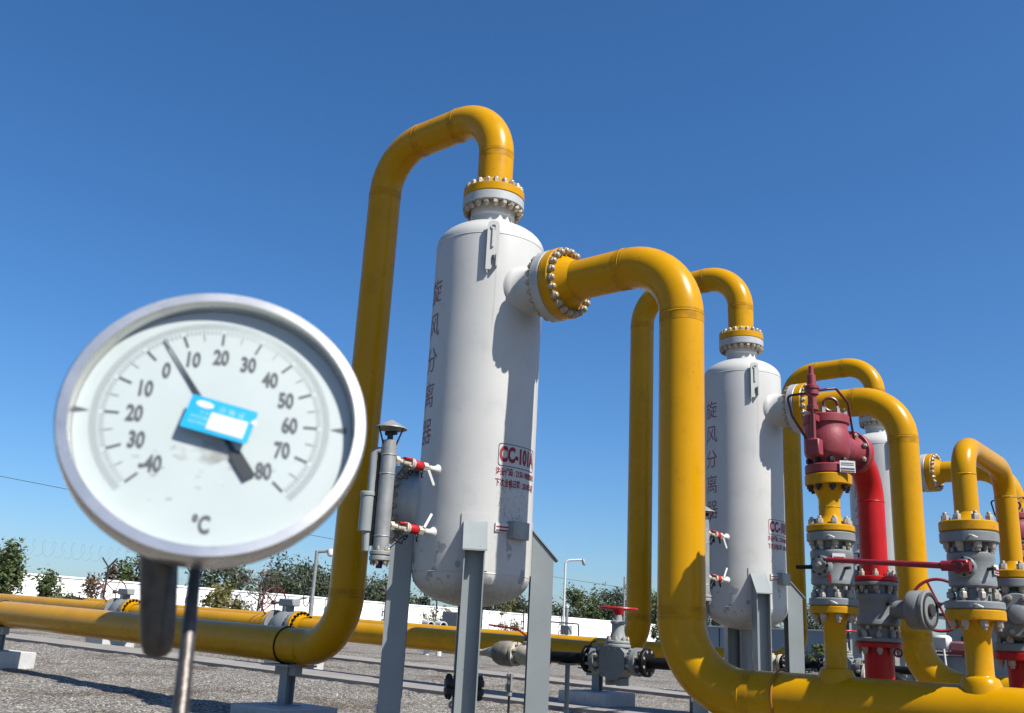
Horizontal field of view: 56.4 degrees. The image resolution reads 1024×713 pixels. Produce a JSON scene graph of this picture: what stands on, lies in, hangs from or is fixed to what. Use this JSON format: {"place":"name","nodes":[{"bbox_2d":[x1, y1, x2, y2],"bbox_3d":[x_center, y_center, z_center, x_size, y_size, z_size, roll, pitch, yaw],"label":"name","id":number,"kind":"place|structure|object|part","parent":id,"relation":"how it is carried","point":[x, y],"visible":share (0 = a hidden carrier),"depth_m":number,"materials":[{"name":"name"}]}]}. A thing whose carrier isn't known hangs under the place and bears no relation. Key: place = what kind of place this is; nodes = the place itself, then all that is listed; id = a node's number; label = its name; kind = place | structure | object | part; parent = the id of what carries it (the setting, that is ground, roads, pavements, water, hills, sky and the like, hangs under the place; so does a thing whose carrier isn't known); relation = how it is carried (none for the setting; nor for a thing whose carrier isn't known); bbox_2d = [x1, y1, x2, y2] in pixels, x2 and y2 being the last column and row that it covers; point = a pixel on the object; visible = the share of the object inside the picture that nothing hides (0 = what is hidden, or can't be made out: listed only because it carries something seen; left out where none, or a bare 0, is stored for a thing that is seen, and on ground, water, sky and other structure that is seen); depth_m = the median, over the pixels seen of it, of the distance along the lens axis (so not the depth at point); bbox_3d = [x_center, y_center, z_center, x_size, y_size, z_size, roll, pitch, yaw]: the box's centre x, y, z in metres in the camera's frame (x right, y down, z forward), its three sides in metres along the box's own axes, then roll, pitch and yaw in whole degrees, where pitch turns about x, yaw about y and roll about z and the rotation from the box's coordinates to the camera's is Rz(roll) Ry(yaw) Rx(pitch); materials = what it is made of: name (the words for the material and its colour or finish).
{"place":"outdoors","nodes":[
{"label":"outdoors","id":0,"kind":"place"},
{"bbox_2d":[1,476,622,587],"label":"overhead cable","id":1,"kind":"object","parent":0,"point":[312,535],"visible":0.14,"depth_m":92.79,"materials":[{"name":"metal"}]},
{"bbox_2d":[5,633,688,712],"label":"path","id":2,"kind":"structure","parent":0,"point":[501,697],"depth_m":18.16,"materials":[{"name":"concrete"}]},
{"bbox_2d":[0,629,899,712],"bbox_3d":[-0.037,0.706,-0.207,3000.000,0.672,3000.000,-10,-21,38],"label":"ground","id":3,"kind":"structure","parent":0,"point":[56,679],"depth_m":15.44,"materials":[{"name":"grey gravel"}]},
{"bbox_2d":[0,537,34,594],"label":"leafy tree","id":4,"kind":"object","parent":3,"relation":"on","point":[11,567],"visible":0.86,"depth_m":36.67,"materials":[{"name":"green plant"}]},
{"bbox_2d":[0,600,36,668],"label":"pipe support","id":5,"kind":"object","parent":3,"relation":"on","point":[18,659],"visible":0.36,"depth_m":15.71,"materials":[{"name":"paint"}]},
{"bbox_2d":[34,564,77,598],"bbox_3d":[-17.526,9.233,36.573,1.482,2.391,1.634,-1,-17,15],"label":"shrub","id":6,"kind":"object","parent":3,"relation":"on","point":[47,583],"visible":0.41,"depth_m":36.39,"materials":[{"name":"green plant"}]},
{"bbox_2d":[69,572,111,599],"bbox_3d":[-16.899,9.985,38.724,1.899,2.415,1.795,0,-17,10],"label":"shrub","id":7,"kind":"object","parent":3,"relation":"on","point":[91,587],"visible":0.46,"depth_m":38.46,"materials":[{"name":"brown plant"}]},
{"bbox_2d":[85,637,133,646],"bbox_3d":[-10.559,7.116,25.239,0.900,1.208,0.900,-10,-21,38],"label":"pipe support","id":8,"kind":"object","parent":3,"relation":"on","point":[104,641],"visible":0.18,"depth_m":24.81,"materials":[{"name":"paint"}]},
{"bbox_2d":[96,561,134,581],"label":"leafy tree","id":9,"kind":"object","parent":3,"relation":"on","point":[113,570],"visible":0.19,"depth_m":48.81,"materials":[{"name":"green plant"}]},
{"bbox_2d":[116,551,139,581],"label":"leafy tree","id":10,"kind":"object","parent":3,"relation":"on","point":[122,576],"visible":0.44,"depth_m":49.64,"materials":[{"name":"green plant"}]},
{"bbox_2d":[53,293,366,712],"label":"thermometer","id":11,"kind":"object","parent":3,"relation":"on","point":[195,433],"visible":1,"depth_m":0.51,"materials":[{"name":"silver metal"}]},
{"bbox_2d":[199,580,248,609],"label":"shrub","id":12,"kind":"object","parent":3,"relation":"on","point":[220,597],"visible":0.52,"depth_m":40.12,"materials":[{"name":"green plant"}]},
{"bbox_2d":[181,565,267,592],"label":"leafy tree","id":13,"kind":"object","parent":3,"relation":"on","point":[210,581],"visible":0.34,"depth_m":55.58,"materials":[{"name":"green plant"}]},
{"bbox_2d":[233,562,283,610],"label":"bare tree","id":14,"kind":"object","parent":3,"relation":"on","point":[259,597],"visible":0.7,"depth_m":46.80,"materials":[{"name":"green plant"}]},
{"bbox_2d":[230,626,337,712],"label":"pipe support","id":15,"kind":"object","parent":3,"relation":"on","point":[288,673],"visible":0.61,"depth_m":10.98,"materials":[{"name":"paint"}]},
{"bbox_2d":[0,105,523,666],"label":"inlet pipe","id":16,"kind":"object","parent":15,"relation":"on","point":[328,637],"visible":0.97,"depth_m":11.49,"materials":[{"name":"yellow metal"}]},
{"bbox_2d":[257,569,315,595],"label":"leafy tree","id":17,"kind":"object","parent":3,"relation":"on","point":[292,589],"visible":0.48,"depth_m":58.74,"materials":[{"name":"green plant"}]},
{"bbox_2d":[248,551,330,596],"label":"leafy tree","id":18,"kind":"object","parent":3,"relation":"on","point":[321,588],"visible":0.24,"depth_m":62.16,"materials":[{"name":"green plant"}]},
{"bbox_2d":[264,660,323,669],"bbox_3d":[-4.623,6.172,20.424,0.900,1.170,0.900,-10,-21,38],"label":"pipe support","id":19,"kind":"object","parent":3,"relation":"on","point":[320,666],"visible":0.11,"depth_m":20.23,"materials":[{"name":"paint"}]},
{"bbox_2d":[308,549,332,614],"bbox_3d":[-6.270,7.927,31.031,0.628,3.321,0.219,3,-16,0],"label":"camera mast","id":20,"kind":"object","parent":3,"relation":"on","point":[329,552],"visible":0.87,"depth_m":31.23,"materials":[{"name":"metal"}]},
{"bbox_2d":[11,573,659,641],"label":"boundary wall","id":21,"kind":"structure","parent":3,"relation":"on","point":[372,610],"depth_m":51.34,"materials":[{"name":"white paint"}]},
{"bbox_2d":[102,557,117,598],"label":"barbed wire post","id":22,"kind":"object","parent":21,"relation":"attached to","point":[107,565],"visible":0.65,"depth_m":42.12,"materials":[{"name":"metal"}]},
{"bbox_2d":[2,537,561,605],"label":"razor wire","id":23,"kind":"object","parent":22,"relation":"attached to","point":[214,569],"visible":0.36,"depth_m":46.79,"materials":[{"name":"metal"}]},
{"bbox_2d":[260,574,272,609],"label":"barbed wire post","id":24,"kind":"object","parent":21,"relation":"attached to","point":[265,584],"visible":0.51,"depth_m":48.28,"materials":[{"name":"metal"}]},
{"bbox_2d":[381,585,386,620],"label":"barbed wire post","id":25,"kind":"object","parent":21,"relation":"attached to","point":[385,602],"visible":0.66,"depth_m":54.27,"materials":[{"name":"metal"}]},
{"bbox_2d":[520,599,527,631],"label":"barbed wire post","id":26,"kind":"object","parent":21,"relation":"attached to","point":[523,614],"visible":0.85,"depth_m":63.55,"materials":[{"name":"metal"}]},
{"bbox_2d":[557,602,565,633],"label":"barbed wire post","id":27,"kind":"object","parent":21,"relation":"attached to","point":[561,618],"visible":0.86,"depth_m":66.54,"materials":[{"name":"metal"}]},
{"bbox_2d":[364,573,387,601],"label":"leafy tree","id":28,"kind":"object","parent":3,"relation":"on","point":[374,596],"visible":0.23,"depth_m":69.23,"materials":[{"name":"green plant"}]},
{"bbox_2d":[365,566,422,603],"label":"leafy tree","id":29,"kind":"object","parent":3,"relation":"on","point":[372,581],"visible":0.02,"depth_m":73.75,"materials":[{"name":"green plant"}]},
{"bbox_2d":[409,590,435,605],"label":"leafy tree","id":30,"kind":"object","parent":3,"relation":"on","point":[425,600],"visible":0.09,"depth_m":73.37,"materials":[{"name":"green plant"}]},
{"bbox_2d":[422,620,447,655],"bbox_3d":[-2.722,9.855,33.167,0.660,1.340,0.865,11,-18,-26],"label":"vent pipe","id":31,"kind":"object","parent":3,"relation":"on","point":[426,652],"visible":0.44,"depth_m":33.18,"materials":[{"name":"white metal"}]},
{"bbox_2d":[418,605,453,622],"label":"shrub","id":32,"kind":"object","parent":3,"relation":"on","point":[433,615],"visible":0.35,"depth_m":51.44,"materials":[{"name":"green plant"}]},
{"bbox_2d":[441,612,456,653],"bbox_3d":[-2.279,10.662,36.837,0.860,1.550,0.470,-10,-21,38],"label":"frame","id":33,"kind":"object","parent":3,"relation":"on","point":[449,618],"visible":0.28,"depth_m":36.77,"materials":[{"name":"grey metal"}]},
{"bbox_3d":[-2.422,10.607,36.673,0.740,1.400,0.020,-10,-21,38],"label":"cabinet door","id":34,"kind":"part","parent":33,"relation":"part of","materials":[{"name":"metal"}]},
{"bbox_2d":[374,176,590,712],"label":"cyclone separator","id":35,"kind":"object","parent":3,"relation":"on","point":[475,548],"visible":0.87,"depth_m":9.63,"materials":[{"name":"paint"}]},
{"bbox_2d":[358,420,434,567],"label":"level gauge column","id":36,"kind":"structure","parent":35,"relation":"attached to","point":[376,524],"depth_m":8.94,"materials":[{"name":"metal"}]},
{"bbox_2d":[483,595,526,612],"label":"leafy tree","id":37,"kind":"object","parent":3,"relation":"on","point":[496,607],"visible":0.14,"depth_m":77.49,"materials":[{"name":"green plant"}]},
{"bbox_2d":[493,599,522,630],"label":"shrub","id":38,"kind":"object","parent":3,"relation":"on","point":[515,624],"visible":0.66,"depth_m":56.00,"materials":[{"name":"green plant"}]},
{"bbox_2d":[505,672,513,712],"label":"sampling tube","id":39,"kind":"object","parent":3,"relation":"on","point":[509,687],"visible":1,"depth_m":10.19,"materials":[{"name":"metal"}]},
{"bbox_2d":[499,593,553,613],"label":"leafy tree","id":40,"kind":"object","parent":3,"relation":"on","point":[519,605],"visible":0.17,"depth_m":76.58,"materials":[{"name":"green plant"}]},
{"bbox_2d":[551,621,578,635],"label":"barrier frame","id":41,"kind":"object","parent":3,"relation":"on","point":[567,623],"visible":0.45,"depth_m":44.32,"materials":[{"name":"metal"}]},
{"bbox_2d":[561,604,571,634],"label":"junction pole","id":42,"kind":"object","parent":3,"relation":"on","point":[566,629],"visible":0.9,"depth_m":44.58,"materials":[{"name":"metal"}]},
{"bbox_2d":[552,597,582,617],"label":"leafy tree","id":43,"kind":"object","parent":3,"relation":"on","point":[556,610],"visible":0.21,"depth_m":83.61,"materials":[{"name":"green plant"}]},
{"bbox_2d":[562,558,585,634],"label":"lamp post","id":44,"kind":"object","parent":3,"relation":"on","point":[564,588],"visible":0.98,"depth_m":49.11,"materials":[{"name":"white metal"}]},
{"bbox_2d":[479,641,669,712],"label":"drain line","id":45,"kind":"object","parent":3,"relation":"on","point":[497,652],"visible":0.45,"depth_m":10.10,"materials":[{"name":"paint"}]},
{"bbox_2d":[489,624,526,665],"bbox_3d":[0.079,3.227,10.652,0.807,0.441,0.260,-10,-21,38],"label":"ball valve","id":46,"kind":"object","parent":45,"relation":"attached to","point":[516,653],"visible":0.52,"depth_m":10.55,"materials":[{"name":"metal"}]},
{"bbox_2d":[559,582,610,620],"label":"leafy tree","id":47,"kind":"object","parent":3,"relation":"on","point":[576,596],"visible":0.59,"depth_m":87.93,"materials":[{"name":"green plant"}]},
{"bbox_2d":[558,641,634,706],"bbox_3d":[1.390,5.216,15.546,0.900,1.131,0.900,-10,-21,38],"label":"pipe support","id":48,"kind":"object","parent":3,"relation":"on","point":[597,695],"visible":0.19,"depth_m":15.20,"materials":[{"name":"paint"}]},
{"bbox_2d":[0,268,762,665],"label":"inlet pipe","id":49,"kind":"object","parent":48,"relation":"on","point":[732,288],"visible":0.73,"depth_m":15.99,"materials":[{"name":"yellow metal"}]},
{"bbox_2d":[101,579,138,611],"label":"pipeline valve","id":50,"kind":"object","parent":49,"relation":"attached to","point":[124,602],"visible":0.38,"depth_m":25.06,"materials":[{"name":"grey paint"}]},
{"bbox_2d":[260,587,311,627],"bbox_3d":[-4.837,5.625,20.805,1.170,1.161,0.808,-10,-21,38],"label":"pipeline valve","id":51,"kind":"object","parent":49,"relation":"attached to","point":[287,615],"visible":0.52,"depth_m":20.75,"materials":[{"name":"grey paint"}]},
{"bbox_2d":[584,582,625,620],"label":"leafy tree","id":52,"kind":"object","parent":3,"relation":"on","point":[613,600],"visible":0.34,"depth_m":89.11,"materials":[{"name":"green plant"}]},
{"bbox_2d":[623,577,625,625],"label":"utility pole","id":53,"kind":"object","parent":3,"relation":"on","point":[624,587],"visible":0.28,"depth_m":53.07,"materials":[{"name":"metal"}]},
{"bbox_2d":[651,588,656,623],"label":"leafy tree","id":54,"kind":"object","parent":3,"relation":"on","point":[654,608],"visible":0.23,"depth_m":80.59,"materials":[{"name":"green plant"}]},
{"bbox_2d":[649,623,659,641],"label":"shrub","id":55,"kind":"object","parent":3,"relation":"on","point":[653,634],"visible":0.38,"depth_m":55.01,"materials":[{"name":"green plant"}]},
{"bbox_2d":[708,616,721,625],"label":"leafy tree","id":56,"kind":"object","parent":3,"relation":"on","point":[713,623],"visible":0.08,"depth_m":86.47,"materials":[{"name":"green plant"}]},
{"bbox_2d":[689,326,806,712],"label":"cyclone separator","id":57,"kind":"object","parent":3,"relation":"on","point":[758,595],"visible":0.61,"depth_m":14.21,"materials":[{"name":"grey metal"}]},
{"bbox_2d":[705,506,727,605],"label":"level gauge column","id":58,"kind":"structure","parent":57,"relation":"attached to","point":[713,578],"depth_m":13.54,"materials":[{"name":"metal"}]},
{"bbox_2d":[792,383,1008,686],"bbox_3d":[8.036,1.888,10.924,9.671,4.480,0.750,-10,-21,38],"label":"outlet pipe","id":59,"kind":"object","parent":57,"relation":"attached to","point":[891,415],"visible":0.7,"depth_m":12.99,"materials":[{"name":"yellow metal"}]},
{"bbox_2d":[770,668,787,712],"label":"pipe support","id":60,"kind":"object","parent":3,"relation":"on","point":[773,679],"visible":0.52,"depth_m":7.28,"materials":[{"name":"paint"}]},
{"bbox_2d":[538,247,1023,712],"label":"outlet pipe","id":61,"kind":"object","parent":60,"relation":"on","point":[707,676],"visible":0.94,"depth_m":8.02,"materials":[{"name":"yellow metal"}]},
{"bbox_2d":[796,515,858,623],"bbox_3d":[2.445,1.639,7.367,0.389,0.796,0.467,-10,-21,38],"label":"ball valve","id":62,"kind":"object","parent":61,"relation":"attached to","point":[833,583],"visible":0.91,"depth_m":7.28,"materials":[{"name":"grey paint"}]},
{"bbox_2d":[805,472,854,532],"bbox_3d":[2.508,1.165,7.543,0.364,0.451,0.364,-10,-21,38],"label":"flanged spool","id":63,"kind":"object","parent":62,"relation":"on","point":[828,501],"visible":0.92,"depth_m":7.46,"materials":[{"name":"yellow paint"}]},
{"bbox_2d":[787,366,872,493],"bbox_3d":[2.637,0.640,7.798,0.441,0.979,0.954,-10,-21,38],"label":"relief valve","id":64,"kind":"object","parent":63,"relation":"on","point":[832,443],"visible":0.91,"depth_m":7.56,"materials":[{"name":"red paint"}]},
{"bbox_2d":[826,510,1005,631],"bbox_3d":[2.928,1.560,6.965,1.157,0.811,0.511,-10,-21,38],"label":"ball valve","id":65,"kind":"object","parent":61,"relation":"attached to","point":[970,566],"visible":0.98,"depth_m":6.66,"materials":[{"name":"grey paint"}]},
{"bbox_2d":[708,625,863,671],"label":"building","id":66,"kind":"structure","parent":3,"relation":"on","point":[716,634],"depth_m":45.79,"materials":[{"name":"white ceramic"}]},
{"bbox_2d":[804,641,824,672],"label":"shrub","id":67,"kind":"object","parent":3,"relation":"on","point":[818,649],"visible":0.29,"depth_m":42.16,"materials":[{"name":"green plant"}]},
{"bbox_2d":[807,603,822,629],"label":"leafy tree","id":68,"kind":"object","parent":3,"relation":"on","point":[810,622],"visible":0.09,"depth_m":95.43,"materials":[{"name":"green plant"}]},
{"bbox_2d":[723,654,911,674],"bbox_3d":[4.702,5.068,14.437,3.485,1.035,0.280,-10,-21,38],"label":"drain line","id":69,"kind":"object","parent":3,"relation":"on","point":[817,665],"visible":0.16,"depth_m":14.51,"materials":[{"name":"paint"}]},
{"bbox_2d":[752,642,784,671],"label":"ball valve","id":70,"kind":"object","parent":69,"relation":"attached to","point":[775,662],"visible":0.23,"depth_m":14.92,"materials":[{"name":"metal"}]},
{"bbox_2d":[819,630,863,668],"bbox_3d":[4.995,4.515,14.371,0.770,0.776,0.414,-10,-21,38],"label":"gate valve","id":71,"kind":"object","parent":69,"relation":"attached to","point":[853,663],"visible":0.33,"depth_m":14.21,"materials":[{"name":"grey paint"}]},
{"bbox_2d":[819,663,909,680],"bbox_3d":[3.253,3.300,8.626,0.895,1.010,0.260,-10,-21,38],"label":"drain elbow","id":72,"kind":"object","parent":3,"relation":"on","point":[861,673],"visible":0.23,"depth_m":8.68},
{"bbox_2d":[854,641,902,679],"bbox_3d":[3.016,2.946,7.770,0.380,1.184,0.380,-10,-21,38],"label":"discharge pipe","id":73,"kind":"object","parent":3,"relation":"on","point":[878,666],"visible":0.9,"depth_m":7.80,"materials":[{"name":"red metal"}]},
{"bbox_2d":[853,569,959,657],"bbox_3d":[3.231,2.109,7.834,0.872,0.702,0.388,-13,-22,43],"label":"plug valve","id":74,"kind":"object","parent":73,"relation":"attached to","point":[883,610],"visible":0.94,"depth_m":7.83,"materials":[{"name":"grey paint"}]},
{"bbox_2d":[851,439,898,581],"bbox_3d":[3.030,1.299,8.163,0.380,1.211,0.603,-10,-21,38],"label":"discharge pipe","id":75,"kind":"object","parent":74,"relation":"on","point":[871,513],"visible":0.64,"depth_m":8.12,"materials":[{"name":"red metal"}]},
{"bbox_2d":[846,416,943,680],"bbox_3d":[7.480,3.973,19.107,2.281,5.937,1.525,-10,-21,38],"label":"cyclone separator","id":76,"kind":"object","parent":3,"relation":"on","point":[875,432],"visible":0.2,"depth_m":18.98,"materials":[{"name":"grey metal"}]},
{"bbox_2d":[853,550,859,593],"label":"level gauge column","id":77,"kind":"structure","parent":76,"relation":"attached to","point":[857,567],"depth_m":18.07,"materials":[{"name":"metal"}]},
{"bbox_2d":[924,454,1023,511],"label":"outlet pipe","id":78,"kind":"object","parent":76,"relation":"attached to","point":[942,470],"visible":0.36,"depth_m":18.62,"materials":[{"name":"yellow metal"}]},
{"bbox_2d":[939,613,1007,675],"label":"control building","id":79,"kind":"structure","parent":3,"relation":"on","point":[956,635],"depth_m":54.27,"materials":[{"name":"grey metal"}]},
{"bbox_2d":[993,651,1023,687],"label":"discharge pipe","id":80,"kind":"object","parent":3,"relation":"on","point":[1016,677],"visible":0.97,"depth_m":7.39,"materials":[{"name":"red metal"}]},
{"bbox_2d":[992,561,1023,668],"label":"valve","id":81,"kind":"object","parent":80,"relation":"attached to","point":[1011,592],"visible":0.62,"depth_m":7.41,"materials":[{"name":"grey paint"}]},
{"bbox_2d":[938,438,1023,577],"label":"bypass pipe","id":82,"kind":"object","parent":81,"relation":"on","point":[969,455],"visible":0.86,"depth_m":7.30,"materials":[{"name":"yellow metal"}]},
{"bbox_3d":[5.294,6.744,20.059,0.900,1.131,0.900,-10,-21,38],"label":"pipe support","id":83,"kind":"object","parent":3,"relation":"on","visible":0},
{"bbox_2d":[64,358,884,670],"bbox_3d":[-9.091,6.146,32.706,43.692,6.564,0.696,-10,-21,38],"label":"inlet pipe","id":84,"kind":"object","parent":83,"relation":"on","point":[866,374],"visible":0.35,"depth_m":20.55,"materials":[{"name":"yellow metal"}]},
{"bbox_2d":[331,654,688,698],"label":"path","id":85,"kind":"structure","parent":0,"point":[629,688],"depth_m":21.93,"materials":[{"name":"concrete"}]},
{"bbox_2d":[0,0,1023,655],"label":"sky","id":86,"kind":"structure","parent":0,"point":[858,165],"materials":[{"name":"blue"}]},
{"bbox_2d":[585,606,652,685],"bbox_3d":[1.091,2.987,9.858,0.770,0.776,0.414,-10,-21,38],"label":"gate valve","id":87,"kind":"object","parent":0,"point":[615,662],"visible":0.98,"depth_m":9.76,"materials":[{"name":"grey paint"}]},
{"bbox_2d":[933,635,965,672],"bbox_3d":[8.808,6.321,18.965,1.260,1.490,1.010,-10,-21,38],"label":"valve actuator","id":88,"kind":"object","parent":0,"point":[942,644],"visible":0.16,"depth_m":19.02,"materials":[{"name":"white metal"}]},
{"bbox_3d":[6.412,2.694,12.057,0.364,0.451,0.364,-10,-21,38],"label":"flanged spool","id":89,"kind":"object","parent":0,"visible":0},
{"bbox_2d":[990,496,1023,561],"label":"relief valve","id":90,"kind":"object","parent":89,"relation":"on","point":[1021,517],"visible":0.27,"depth_m":12.06,"materials":[{"name":"red paint"}]}
]}

